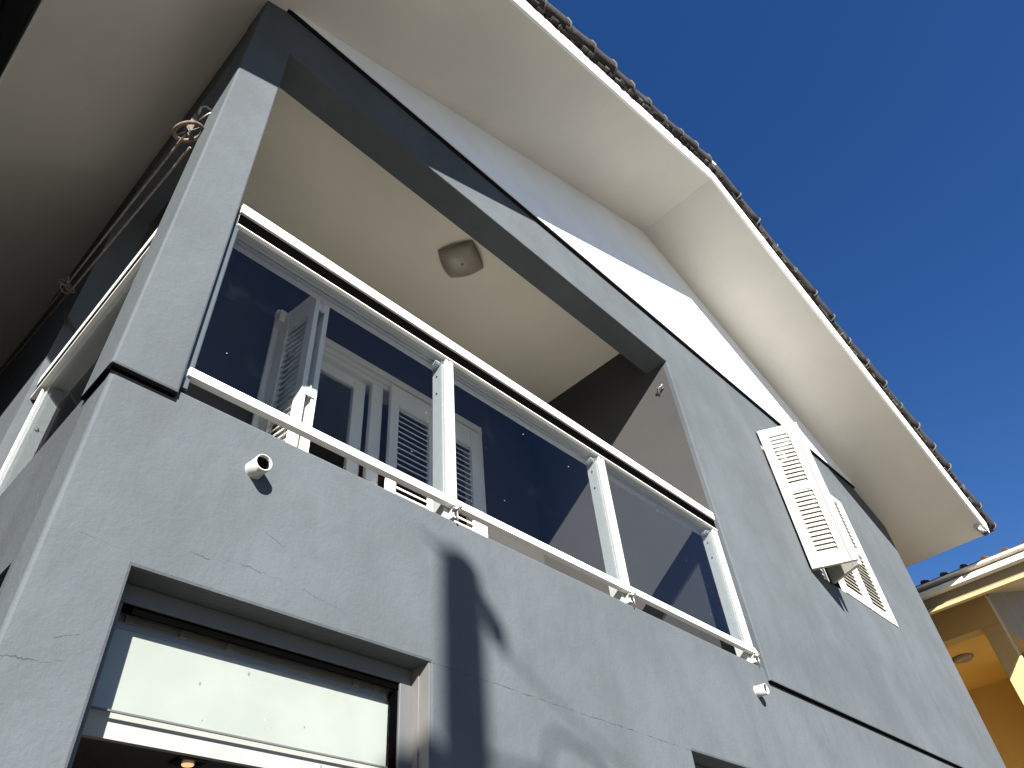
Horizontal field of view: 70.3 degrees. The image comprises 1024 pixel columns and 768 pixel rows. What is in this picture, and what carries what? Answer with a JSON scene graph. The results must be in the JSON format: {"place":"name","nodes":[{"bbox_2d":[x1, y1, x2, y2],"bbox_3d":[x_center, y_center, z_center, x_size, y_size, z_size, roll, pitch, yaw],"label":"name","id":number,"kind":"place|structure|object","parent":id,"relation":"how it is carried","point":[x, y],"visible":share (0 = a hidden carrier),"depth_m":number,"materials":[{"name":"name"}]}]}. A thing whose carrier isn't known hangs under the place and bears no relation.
{"place":"outdoors","nodes":[
{"label":"outdoors","id":0,"kind":"place"},
{"bbox_2d":[547,0,1023,585],"label":"sky","id":1,"kind":"structure","parent":0,"point":[879,144],"materials":[{"name":"blue"}]},
{"bbox_2d":[915,539,1023,767],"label":"yellow house","id":2,"kind":"structure","parent":0,"point":[976,609],"depth_m":9.70,"materials":[{"name":"paint"}]},
{"bbox_2d":[952,653,973,663],"bbox_3d":[6.303,3.848,10.150,0.292,0.058,0.292,-36,-51,28],"label":"porch lamp","id":3,"kind":"object","parent":2,"relation":"attached to","point":[962,658],"visible":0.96,"depth_m":10.09,"materials":[{"name":"white glass"}]},
{"label":"ground","id":4,"kind":"structure","parent":0,"visible":0},
{"bbox_2d":[0,0,1005,767],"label":"grey house","id":5,"kind":"structure","parent":4,"relation":"on","point":[290,388],"depth_m":4.48,"materials":[{"name":"paint"}]},
{"bbox_2d":[60,310,74,333],"bbox_3d":[-2.314,-0.300,3.791,0.038,0.143,0.123,-20,-45,14],"label":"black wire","id":6,"kind":"object","parent":5,"relation":"attached to","point":[65,317],"visible":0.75,"depth_m":3.79,"materials":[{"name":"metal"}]},
{"bbox_2d":[0,134,190,374],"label":"clothes line","id":7,"kind":"object","parent":5,"relation":"attached to","point":[111,228],"visible":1,"depth_m":3.72,"materials":[{"name":"fabric"}]},
{"bbox_2d":[58,276,74,295],"bbox_3d":[-2.422,-0.528,3.955,0.064,0.093,0.095,-9,-44,3],"label":"line spacer","id":8,"kind":"object","parent":7,"relation":"attached to","point":[67,285],"visible":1,"depth_m":3.95,"materials":[{"name":"metal"}]},
{"bbox_2d":[169,755,207,767],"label":"downlight","id":9,"kind":"object","parent":5,"relation":"attached to","point":[186,761],"visible":1,"depth_m":1.86,"materials":[{"name":"black plastic"}]},
{"bbox_2d":[172,105,211,141],"bbox_3d":[-1.470,-1.215,3.362,0.140,0.292,0.126,-36,-51,28],"label":"pulley","id":10,"kind":"object","parent":5,"relation":"attached to","point":[191,124],"visible":0.9,"depth_m":3.29,"materials":[{"name":"metal"}]},
{"bbox_2d":[81,612,391,767],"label":"roller blind","id":11,"kind":"object","parent":5,"relation":"attached to","point":[148,676],"visible":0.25,"depth_m":1.96,"materials":[{"name":"fabric"}]},
{"bbox_2d":[67,583,429,767],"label":"shop window","id":12,"kind":"structure","parent":5,"relation":"in","point":[408,722],"depth_m":2.13,"materials":[{"name":"grey metal"}]},
{"bbox_2d":[251,296,487,537],"bbox_3d":[-0.761,0.797,4.669,0.581,2.600,1.985,-36,-51,28],"label":"balcony door","id":13,"kind":"structure","parent":5,"relation":"in","point":[300,333],"depth_m":5.14,"materials":[{"name":"white wood"}]},
{"bbox_2d":[438,240,483,277],"bbox_3d":[-0.382,-0.915,5.461,0.300,0.091,0.300,-14,-44,8],"label":"ceiling lamp","id":14,"kind":"object","parent":5,"relation":"attached to","point":[464,259],"visible":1,"depth_m":5.42,"materials":[{"name":"white glass"}]},
{"bbox_2d":[657,384,663,394],"bbox_3d":[1.183,0.048,5.778,0.076,0.087,0.059,-36,-51,28],"label":"wall hook","id":15,"kind":"object","parent":5,"relation":"attached to","point":[661,386],"depth_m":5.78,"materials":[{"name":"metal"}]},
{"bbox_2d":[760,444,882,609],"bbox_3d":[2.847,1.416,6.776,0.100,1.460,1.790,-36,-51,28],"label":"window","id":16,"kind":"structure","parent":5,"relation":"in","point":[823,572],"depth_m":6.81,"materials":[{"name":"white wood"}]},
{"bbox_2d":[974,524,988,535],"bbox_3d":[5.437,1.691,8.417,0.152,0.115,0.080,14,-47,-20],"label":"security camera","id":17,"kind":"object","parent":5,"relation":"attached to","point":[979,528],"visible":1,"depth_m":8.40,"materials":[{"name":"white plastic"}]}
]}

